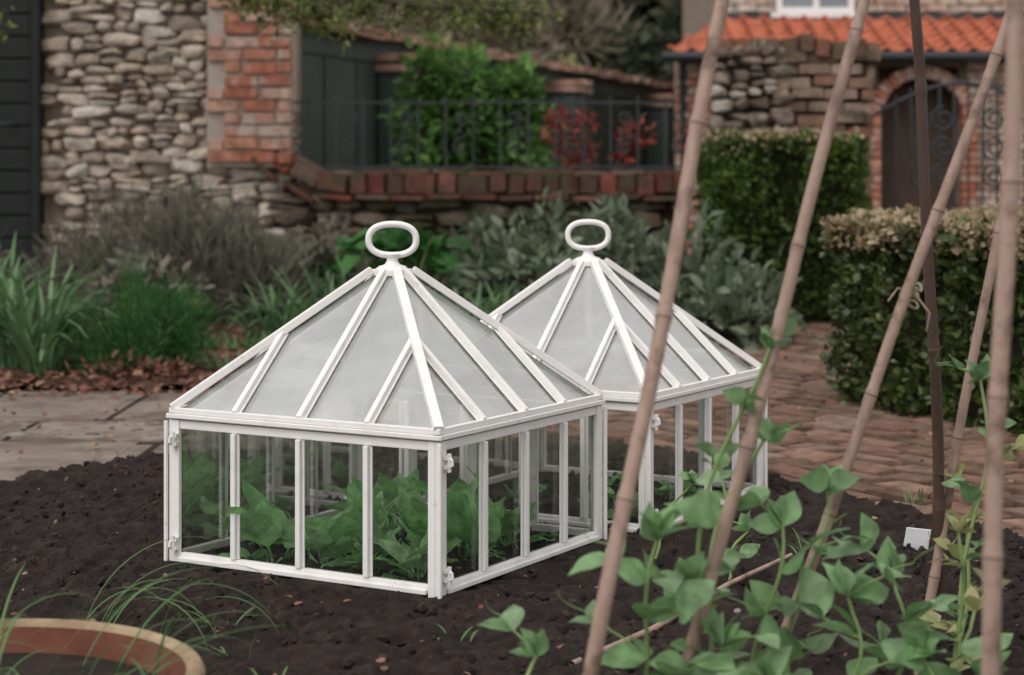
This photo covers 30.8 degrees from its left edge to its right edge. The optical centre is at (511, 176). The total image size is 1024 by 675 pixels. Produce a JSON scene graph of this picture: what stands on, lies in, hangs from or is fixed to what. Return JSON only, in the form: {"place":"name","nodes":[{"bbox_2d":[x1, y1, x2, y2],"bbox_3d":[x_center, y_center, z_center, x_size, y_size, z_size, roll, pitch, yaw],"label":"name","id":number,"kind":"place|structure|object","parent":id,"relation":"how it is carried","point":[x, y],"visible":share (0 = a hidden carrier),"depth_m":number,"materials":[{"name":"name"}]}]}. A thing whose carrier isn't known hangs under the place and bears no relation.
{"place":"outdoors","nodes":[
{"label":"outdoors","id":0,"kind":"place"},
{"bbox_2d":[0,0,29,299],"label":"door boards","id":1,"kind":"object","parent":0,"point":[15,140],"depth_m":11.38,"materials":[{"name":"wood"}]},
{"bbox_2d":[41,150,297,295],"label":"wall stones","id":2,"kind":"object","parent":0,"point":[244,187],"depth_m":11.41,"materials":[{"name":"stone"}]},
{"bbox_2d":[45,0,300,258],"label":"stone wall","id":3,"kind":"structure","parent":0,"point":[53,209],"depth_m":11.47,"materials":[{"name":"stone"}]},
{"bbox_2d":[0,391,398,480],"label":"stone path","id":4,"kind":"structure","parent":0,"point":[43,453],"depth_m":6.21,"materials":[{"name":"stone"}]},
{"bbox_2d":[0,420,398,437],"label":"path stones","id":5,"kind":"object","parent":4,"relation":"on","point":[16,432],"visible":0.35,"depth_m":6.03,"materials":[{"name":"stone"}]},
{"bbox_2d":[0,384,1021,518],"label":"path bedding","id":6,"kind":"object","parent":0,"point":[550,439],"depth_m":6.93,"materials":[{"name":"soil"}]},
{"bbox_2d":[0,371,223,397],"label":"edge litter","id":7,"kind":"object","parent":6,"relation":"on","point":[68,387],"visible":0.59,"depth_m":7.15,"materials":[{"name":"brown plant"}]},
{"bbox_2d":[0,310,261,387],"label":"leaf litter","id":8,"kind":"object","parent":6,"relation":"on","point":[137,373],"visible":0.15,"depth_m":7.44,"materials":[{"name":"plant"}]},
{"bbox_2d":[0,299,104,376],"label":"strap leaf clump","id":9,"kind":"object","parent":8,"relation":"on","point":[35,362],"visible":0.91,"depth_m":7.56,"materials":[{"name":"green plant"}]},
{"bbox_2d":[0,231,116,343],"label":"strap leaf clump","id":10,"kind":"object","parent":8,"relation":"on","point":[31,286],"visible":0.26,"depth_m":8.26,"materials":[{"name":"green plant"}]},
{"bbox_2d":[0,241,129,367],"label":"strap leaf clump","id":11,"kind":"object","parent":8,"relation":"on","point":[43,323],"visible":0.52,"depth_m":7.72,"materials":[{"name":"green plant"}]},
{"bbox_2d":[16,212,122,317],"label":"lavender bush","id":12,"kind":"object","parent":8,"relation":"on","point":[59,279],"visible":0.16,"depth_m":10.60,"materials":[{"name":"grey plant"}]},
{"bbox_2d":[49,179,196,317],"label":"lavender bush","id":13,"kind":"object","parent":8,"relation":"on","point":[124,212],"visible":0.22,"depth_m":10.39,"materials":[{"name":"grey plant"}]},
{"bbox_2d":[54,242,230,382],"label":"fennel plant","id":14,"kind":"object","parent":8,"relation":"on","point":[142,341],"visible":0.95,"depth_m":7.59,"materials":[{"name":"green plant"}]},
{"bbox_2d":[110,167,272,322],"bbox_3d":[-1.732,0.417,10.269,0.890,0.974,0.926,0,0,-44],"label":"lavender bush","id":15,"kind":"object","parent":8,"relation":"on","point":[207,230],"visible":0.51,"depth_m":10.16,"materials":[{"name":"grey plant"}]},
{"bbox_2d":[195,348,252,371],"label":"plant","id":16,"kind":"object","parent":8,"relation":"on","point":[220,364],"visible":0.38,"depth_m":7.72,"materials":[{"name":"green plant"}]},
{"bbox_2d":[199,326,269,351],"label":"plant","id":17,"kind":"object","parent":8,"relation":"on","point":[246,345],"visible":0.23,"depth_m":8.58,"materials":[{"name":"green plant"}]},
{"bbox_2d":[0,212,511,328],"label":"dark bush","id":18,"kind":"object","parent":8,"relation":"on","point":[327,257],"visible":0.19,"depth_m":9.68,"materials":[{"name":"green plant"}]},
{"bbox_2d":[187,206,325,324],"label":"lavender bush","id":19,"kind":"object","parent":8,"relation":"on","point":[288,262],"visible":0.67,"depth_m":10.08,"materials":[{"name":"grey plant"}]},
{"bbox_2d":[212,276,324,341],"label":"strap leaf clump","id":20,"kind":"object","parent":8,"relation":"on","point":[268,323],"visible":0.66,"depth_m":9.06,"materials":[{"name":"green plant"}]},
{"bbox_2d":[0,0,562,55],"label":"overhanging tree","id":21,"kind":"object","parent":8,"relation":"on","point":[299,10],"visible":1,"depth_m":9.04,"materials":[{"name":"green plant"}]},
{"bbox_2d":[221,254,369,327],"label":"strap leaf clump","id":22,"kind":"object","parent":8,"relation":"on","point":[315,289],"visible":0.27,"depth_m":9.19,"materials":[{"name":"green plant"}]},
{"bbox_2d":[278,255,423,309],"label":"strap leaf clump","id":23,"kind":"object","parent":8,"relation":"on","point":[340,274],"visible":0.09,"depth_m":9.48,"materials":[{"name":"green plant"}]},
{"bbox_2d":[330,220,502,290],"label":"broad leaf plant","id":24,"kind":"object","parent":8,"relation":"on","point":[435,255],"visible":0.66,"depth_m":10.01,"materials":[{"name":"green plant"}]},
{"bbox_2d":[445,277,528,320],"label":"strap leaf clump","id":25,"kind":"object","parent":8,"relation":"on","point":[485,306],"visible":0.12,"depth_m":9.13,"materials":[{"name":"green plant"}]},
{"bbox_2d":[441,186,581,304],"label":"sage shrub","id":26,"kind":"object","parent":8,"relation":"on","point":[559,210],"visible":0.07,"depth_m":10.52,"materials":[{"name":"green plant"}]},
{"bbox_2d":[444,192,822,351],"bbox_3d":[0.571,0.506,9.516,1.562,0.838,2.055,0,0,-31],"label":"sage shrub","id":27,"kind":"object","parent":8,"relation":"on","point":[726,302],"visible":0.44,"depth_m":9.47,"materials":[{"name":"green plant"}]},
{"bbox_2d":[701,33,880,207],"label":"stone brick pier","id":28,"kind":"structure","parent":6,"relation":"on","point":[763,83],"depth_m":11.82,"materials":[{"name":"stone"}]},
{"bbox_2d":[512,322,1023,536],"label":"brick path","id":29,"kind":"structure","parent":0,"point":[885,451],"depth_m":5.93,"materials":[{"name":"brick"}]},
{"bbox_2d":[0,336,1017,481],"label":"path litter","id":30,"kind":"object","parent":29,"relation":"on","point":[159,405],"visible":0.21,"depth_m":6.22,"materials":[{"name":"brown plant"}]},
{"bbox_2d":[694,124,873,323],"bbox_3d":[1.574,0.289,10.849,1.064,1.172,1.125,0,0,0],"label":"box hedge","id":31,"kind":"object","parent":29,"relation":"on","point":[753,185],"visible":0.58,"depth_m":10.44,"materials":[{"name":"green plant"}]},
{"bbox_2d":[818,203,1023,436],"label":"box hedge","id":32,"kind":"object","parent":29,"relation":"on","point":[879,245],"visible":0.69,"depth_m":6.41,"materials":[{"name":"green plant"}]},
{"bbox_2d":[873,76,1004,210],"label":"iron gate","id":33,"kind":"structure","parent":29,"relation":"on","point":[968,83],"depth_m":12.34,"materials":[{"name":"metal"}]},
{"label":"ground","id":34,"kind":"structure","parent":0,"visible":0},
{"bbox_2d":[41,0,206,169],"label":"wall stones","id":35,"kind":"object","parent":34,"relation":"on","point":[164,68],"depth_m":11.41,"materials":[{"name":"stone"}]},
{"bbox_2d":[306,0,434,37],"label":"bare tree","id":36,"kind":"object","parent":34,"relation":"on","point":[381,25],"visible":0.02,"depth_m":31.20,"materials":[{"name":"green plant"}]},
{"bbox_2d":[378,72,424,174],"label":"pier","id":37,"kind":"structure","parent":34,"relation":"on","point":[386,86],"depth_m":13.97,"materials":[{"name":"green paint"}]},
{"bbox_2d":[375,53,673,106],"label":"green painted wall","id":38,"kind":"structure","parent":37,"relation":"on","point":[559,87],"depth_m":17.67,"materials":[{"name":"paint"}]},
{"bbox_2d":[268,183,677,265],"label":"brick wall","id":39,"kind":"structure","parent":34,"relation":"on","point":[668,215],"depth_m":11.46,"materials":[{"name":"brick"}]},
{"bbox_2d":[260,149,680,195],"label":"coping bricks","id":40,"kind":"object","parent":39,"relation":"on","point":[308,172],"visible":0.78,"depth_m":11.36,"materials":[{"name":"brick"}]},
{"bbox_2d":[333,169,696,175],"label":"garden wall","id":41,"kind":"structure","parent":40,"relation":"on","point":[524,171],"depth_m":11.40,"materials":[{"name":"brick"}]},
{"bbox_2d":[292,96,686,170],"bbox_3d":[-0.222,-0.257,11.530,2.609,0.480,0.014,0,0,0],"label":"iron railing","id":42,"kind":"object","parent":41,"relation":"on","point":[363,102],"visible":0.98,"depth_m":11.52,"materials":[{"name":"metal"}]},
{"bbox_2d":[250,156,701,203],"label":"creasing tiles","id":43,"kind":"object","parent":39,"relation":"on","point":[271,175],"visible":0.66,"depth_m":11.32,"materials":[{"name":"brick"}]},
{"bbox_2d":[266,190,689,274],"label":"stones","id":44,"kind":"object","parent":39,"relation":"attached to","point":[292,216],"visible":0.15,"depth_m":11.38,"materials":[{"name":"stone"}]},
{"bbox_2d":[300,177,673,193],"bbox_3d":[-0.135,0.056,11.510,2.330,0.105,0.220,0,0,0],"label":"coping mortar","id":45,"kind":"object","parent":39,"relation":"on","point":[306,188],"visible":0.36,"depth_m":11.40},
{"bbox_2d":[374,25,574,176],"bbox_3d":[-0.262,-0.088,12.558,1.382,1.868,1.142,0,0,0],"label":"green shrub","id":46,"kind":"object","parent":34,"relation":"on","point":[426,71],"visible":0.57,"depth_m":12.35,"materials":[{"name":"green plant"}]},
{"bbox_2d":[301,29,673,175],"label":"panels","id":47,"kind":"object","parent":34,"relation":"on","point":[329,72],"visible":0.2,"depth_m":13.68,"materials":[{"name":"green paint"}]},
{"bbox_2d":[301,15,673,90],"bbox_3d":[0.195,-1.065,17.669,0.434,0.123,11.116,0,0,20],"label":"tile coping","id":48,"kind":"object","parent":47,"relation":"on","point":[562,67],"visible":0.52,"depth_m":16.80,"materials":[{"name":"tile"}]},
{"bbox_2d":[0,436,1023,674],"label":"soil bed","id":49,"kind":"object","parent":34,"relation":"on","point":[394,623],"visible":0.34,"depth_m":3.67,"materials":[{"name":"soil"}]},
{"bbox_2d":[0,618,205,674],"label":"terracotta pot","id":50,"kind":"object","parent":49,"relation":"on","point":[73,653],"visible":0.84,"depth_m":2.81,"materials":[{"name":"ceramic"}]},
{"bbox_2d":[0,563,294,674],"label":"chive plant","id":51,"kind":"object","parent":50,"relation":"in","point":[162,641],"visible":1,"depth_m":2.68,"materials":[{"name":"green plant"}]},
{"bbox_2d":[75,536,277,648],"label":"grass tuft","id":52,"kind":"object","parent":49,"relation":"on","point":[123,592],"visible":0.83,"depth_m":3.27,"materials":[{"name":"plant"}]},
{"bbox_2d":[218,477,353,562],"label":"cabbage seedling","id":53,"kind":"object","parent":49,"relation":"on","point":[265,522],"visible":0.75,"depth_m":3.97,"materials":[{"name":"green plant"}]},
{"bbox_2d":[281,505,384,567],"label":"cabbage seedling","id":54,"kind":"object","parent":49,"relation":"on","point":[335,535],"visible":0.72,"depth_m":3.90,"materials":[{"name":"green plant"}]},
{"bbox_2d":[320,524,404,573],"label":"cabbage seedling","id":55,"kind":"object","parent":49,"relation":"on","point":[354,561],"visible":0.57,"depth_m":3.81,"materials":[{"name":"green plant"}]},
{"bbox_2d":[320,481,414,556],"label":"cabbage seedling","id":56,"kind":"object","parent":49,"relation":"on","point":[355,500],"visible":0.23,"depth_m":4.09,"materials":[{"name":"green plant"}]},
{"bbox_2d":[319,469,446,543],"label":"cabbage seedling","id":57,"kind":"object","parent":49,"relation":"on","point":[386,486],"visible":0.27,"depth_m":4.23,"materials":[{"name":"green plant"}]},
{"bbox_2d":[164,221,606,598],"bbox_3d":[-0.262,0.461,4.075,0.726,0.727,0.726,0,0,30],"label":"glass cloche","id":58,"kind":"object","parent":49,"relation":"on","point":[389,325],"visible":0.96,"depth_m":4.01,"materials":[{"name":"white paint"}]},
{"bbox_2d":[373,512,461,580],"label":"cabbage seedling","id":59,"kind":"object","parent":49,"relation":"on","point":[411,557],"visible":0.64,"depth_m":3.77,"materials":[{"name":"green plant"}]},
{"bbox_2d":[373,472,473,549],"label":"cabbage seedling","id":60,"kind":"object","parent":49,"relation":"on","point":[412,505],"visible":0.35,"depth_m":4.00,"materials":[{"name":"green plant"}]},
{"bbox_2d":[426,489,506,562],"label":"cabbage seedling","id":61,"kind":"object","parent":49,"relation":"on","point":[458,525],"visible":0.71,"depth_m":3.98,"materials":[{"name":"green plant"}]},
{"bbox_2d":[411,476,532,529],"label":"cabbage seedling","id":62,"kind":"object","parent":49,"relation":"on","point":[458,485],"visible":0.08,"depth_m":4.28,"materials":[{"name":"green plant"}]},
{"bbox_2d":[460,466,558,547],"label":"cabbage seedling","id":63,"kind":"object","parent":49,"relation":"on","point":[510,522],"visible":0.48,"depth_m":4.09,"materials":[{"name":"green plant"}]},
{"bbox_2d":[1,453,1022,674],"bbox_3d":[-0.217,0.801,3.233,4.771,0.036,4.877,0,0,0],"label":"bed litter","id":64,"kind":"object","parent":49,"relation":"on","point":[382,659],"visible":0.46,"depth_m":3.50,"materials":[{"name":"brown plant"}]},
{"bbox_2d":[477,599,548,674],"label":"pea plant","id":65,"kind":"object","parent":49,"relation":"on","point":[533,644],"visible":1,"depth_m":2.57,"materials":[{"name":"green plant"}]},
{"bbox_2d":[399,219,767,532],"bbox_3d":[0.195,0.473,4.770,0.726,0.727,0.726,0,0,30],"label":"glass cloche","id":66,"kind":"object","parent":49,"relation":"on","point":[590,309],"visible":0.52,"depth_m":4.76,"materials":[{"name":"white paint"}]},
{"bbox_2d":[557,483,738,674],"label":"pea plant","id":67,"kind":"object","parent":49,"relation":"on","point":[701,508],"visible":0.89,"depth_m":2.55,"materials":[{"name":"green plant"}]},
{"bbox_2d":[582,0,729,674],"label":"bamboo cane","id":68,"kind":"object","parent":49,"relation":"on","point":[625,498],"visible":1,"depth_m":2.40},
{"bbox_2d":[654,467,700,558],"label":"pea plant","id":69,"kind":"object","parent":49,"relation":"on","point":[690,476],"visible":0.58,"depth_m":3.89,"materials":[{"name":"green plant"}]},
{"bbox_2d":[654,480,703,499],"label":"cabbage seedling","id":70,"kind":"object","parent":49,"relation":"on","point":[666,487],"visible":0.38,"depth_m":4.75,"materials":[{"name":"green plant"}]},
{"bbox_2d":[569,553,792,664],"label":"fallen twig","id":71,"kind":"object","parent":49,"relation":"on","point":[652,628],"visible":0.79,"depth_m":3.37,"materials":[{"name":"wood"}]},
{"bbox_2d":[633,549,736,674],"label":"pea plant","id":72,"kind":"object","parent":49,"relation":"on","point":[690,568],"visible":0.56,"depth_m":2.60,"materials":[{"name":"green plant"}]},
{"bbox_2d":[664,317,796,653],"bbox_3d":[0.312,0.522,2.643,0.194,0.644,0.145,0,0,0],"label":"pea plant","id":73,"kind":"object","parent":49,"relation":"on","point":[734,396],"visible":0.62,"depth_m":2.64,"materials":[{"name":"green plant"}]},
{"bbox_2d":[698,611,780,658],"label":"pea plant","id":74,"kind":"object","parent":49,"relation":"on","point":[730,638],"visible":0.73,"depth_m":2.58,"materials":[{"name":"green plant"}]},
{"bbox_2d":[692,646,791,674],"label":"pea plant","id":75,"kind":"object","parent":49,"relation":"on","point":[773,662],"visible":1,"depth_m":2.55,"materials":[{"name":"green plant"}]},
{"bbox_2d":[728,511,760,579],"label":"pea plant","id":76,"kind":"object","parent":49,"relation":"on","point":[751,550],"visible":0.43,"depth_m":3.73,"materials":[{"name":"green plant"}]},
{"bbox_2d":[695,416,803,652],"bbox_3d":[0.322,0.591,2.704,0.170,0.505,0.187,0,0,-17],"label":"pea plant","id":77,"kind":"object","parent":49,"relation":"on","point":[770,431],"visible":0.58,"depth_m":2.70,"materials":[{"name":"green plant"}]},
{"bbox_2d":[682,0,870,663],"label":"bamboo cane","id":78,"kind":"object","parent":49,"relation":"on","point":[739,475],"visible":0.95,"depth_m":2.64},
{"bbox_2d":[714,485,851,663],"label":"pea plant","id":79,"kind":"object","parent":49,"relation":"on","point":[783,511],"visible":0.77,"depth_m":2.73,"materials":[{"name":"green plant"}]},
{"bbox_2d":[749,463,871,672],"bbox_3d":[0.444,0.640,2.814,0.180,0.408,0.147,0,0,-44],"label":"pea plant","id":80,"kind":"object","parent":49,"relation":"on","point":[838,479],"visible":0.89,"depth_m":2.82,"materials":[{"name":"green plant"}]},
{"bbox_2d":[771,545,938,674],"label":"pea plant","id":81,"kind":"object","parent":49,"relation":"on","point":[816,593],"visible":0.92,"depth_m":2.68,"materials":[{"name":"green plant"}]},
{"bbox_2d":[779,9,1006,631],"bbox_3d":[0.704,-0.050,2.899,0.711,1.906,0.021,0,0,0],"label":"bamboo cane","id":82,"kind":"object","parent":49,"relation":"on","point":[897,318],"visible":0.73,"depth_m":2.89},
{"bbox_2d":[821,512,975,674],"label":"pea plant","id":83,"kind":"object","parent":49,"relation":"on","point":[888,555],"visible":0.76,"depth_m":2.76,"materials":[{"name":"green plant"}]},
{"bbox_2d":[904,527,930,549],"bbox_3d":[0.888,0.823,4.097,0.056,0.100,0.004,7,7,-6],"label":"plant label","id":84,"kind":"object","parent":49,"relation":"on","point":[916,538],"visible":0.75,"depth_m":4.09,"materials":[{"name":"plastic"}]},
{"bbox_2d":[896,614,956,674],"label":"pea plant","id":85,"kind":"object","parent":49,"relation":"on","point":[921,634],"visible":0.99,"depth_m":2.61,"materials":[{"name":"green plant"}]},
{"bbox_2d":[909,0,946,640],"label":"bamboo cane","id":86,"kind":"object","parent":49,"relation":"on","point":[933,349],"visible":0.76,"depth_m":3.17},
{"bbox_2d":[887,282,930,331],"bbox_3d":[0.640,0.214,3.060,0.074,0.079,0.074,0,0,-8],"label":"garden twine","id":87,"kind":"object","parent":86,"relation":"attached to","point":[915,294],"visible":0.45,"depth_m":3.05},
{"bbox_2d":[927,509,981,670],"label":"pea plant","id":88,"kind":"object","parent":49,"relation":"on","point":[957,525],"visible":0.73,"depth_m":2.95,"materials":[{"name":"green plant"}]},
{"bbox_2d":[913,567,1011,674],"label":"pea plant","id":89,"kind":"object","parent":49,"relation":"on","point":[973,603],"visible":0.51,"depth_m":2.79,"materials":[{"name":"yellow plant"}]},
{"bbox_2d":[919,434,1023,642],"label":"pea plant","id":90,"kind":"object","parent":49,"relation":"on","point":[952,547],"visible":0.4,"depth_m":3.20,"materials":[{"name":"green plant"}]},
{"bbox_2d":[921,71,1023,624],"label":"bamboo cane","id":91,"kind":"object","parent":49,"relation":"on","point":[935,570],"visible":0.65,"depth_m":3.24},
{"bbox_2d":[930,352,1016,671],"bbox_3d":[0.761,0.569,3.134,0.163,0.550,0.103,0,0,-42],"label":"pea plant","id":92,"kind":"object","parent":49,"relation":"on","point":[979,372],"visible":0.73,"depth_m":3.13,"materials":[{"name":"green plant"}]},
{"bbox_2d":[956,633,1012,674],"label":"pea plant","id":93,"kind":"object","parent":49,"relation":"on","point":[970,647],"visible":0.42,"depth_m":2.65,"materials":[{"name":"green plant"}]},
{"bbox_2d":[981,0,1023,674],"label":"bamboo cane","id":94,"kind":"object","parent":49,"relation":"on","point":[997,404],"visible":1,"depth_m":2.11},
{"bbox_2d":[425,29,604,70],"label":"yellow green bush","id":95,"kind":"object","parent":34,"relation":"on","point":[571,57],"depth_m":25.87,"materials":[{"name":"green plant"}]},
{"bbox_2d":[380,0,650,68],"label":"bare tree","id":96,"kind":"object","parent":34,"relation":"on","point":[550,37],"visible":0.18,"depth_m":29.39,"materials":[{"name":"green plant"}]},
{"bbox_2d":[430,0,647,60],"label":"bare tree","id":97,"kind":"object","parent":34,"relation":"on","point":[568,12],"visible":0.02,"depth_m":33.45,"materials":[{"name":"green plant"}]},
{"bbox_2d":[548,94,585,174],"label":"pier","id":98,"kind":"structure","parent":34,"relation":"on","point":[571,97],"depth_m":17.73,"materials":[{"name":"green paint"}]},
{"bbox_2d":[540,104,659,176],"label":"red leaf shrub","id":99,"kind":"object","parent":34,"relation":"on","point":[591,147],"visible":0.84,"depth_m":12.17,"materials":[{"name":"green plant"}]},
{"bbox_2d":[532,0,682,81],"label":"conifer tree","id":100,"kind":"object","parent":34,"relation":"on","point":[661,29],"visible":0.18,"depth_m":30.12,"materials":[{"name":"green plant"}]},
{"bbox_2d":[646,107,673,174],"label":"pier","id":101,"kind":"structure","parent":34,"relation":"on","point":[654,154],"depth_m":21.02,"materials":[{"name":"green paint"}]},
{"bbox_2d":[662,0,1023,255],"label":"brick cottage","id":102,"kind":"structure","parent":34,"relation":"on","point":[959,38],"depth_m":18.45,"materials":[{"name":"red brick"}]},
{"bbox_2d":[770,0,854,17],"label":"window frame","id":103,"kind":"structure","parent":102,"relation":"in","point":[815,11],"depth_m":19.13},
{"bbox_2d":[782,0,847,6],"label":"window glass","id":104,"kind":"structure","parent":102,"relation":"in","point":[785,3],"depth_m":19.17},
{"bbox_2d":[878,68,955,211],"bbox_3d":[4.000,-0.157,18.500,1.000,2.000,0.100,0,0,0],"label":"dark door","id":105,"kind":"structure","parent":102,"relation":"in","point":[903,90],"depth_m":18.45,"materials":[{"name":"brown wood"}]},
{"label":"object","id":106,"kind":"object","parent":34,"relation":"on","visible":0},
{"bbox_2d":[30,0,44,306],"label":"door frame","id":107,"kind":"object","parent":106,"relation":"attached to","point":[37,110],"visible":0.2,"depth_m":11.34,"materials":[{"name":"wood"}]},
{"bbox_2d":[205,0,293,162],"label":"brick quoin","id":108,"kind":"object","parent":106,"relation":"attached to","point":[241,86],"visible":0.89,"depth_m":11.34,"materials":[{"name":"brick"}]},
{"bbox_2d":[207,0,296,166],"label":"quoin mortar","id":109,"kind":"object","parent":106,"relation":"attached to","point":[217,73],"visible":0.4,"depth_m":11.36,"materials":[{"name":"concrete"}]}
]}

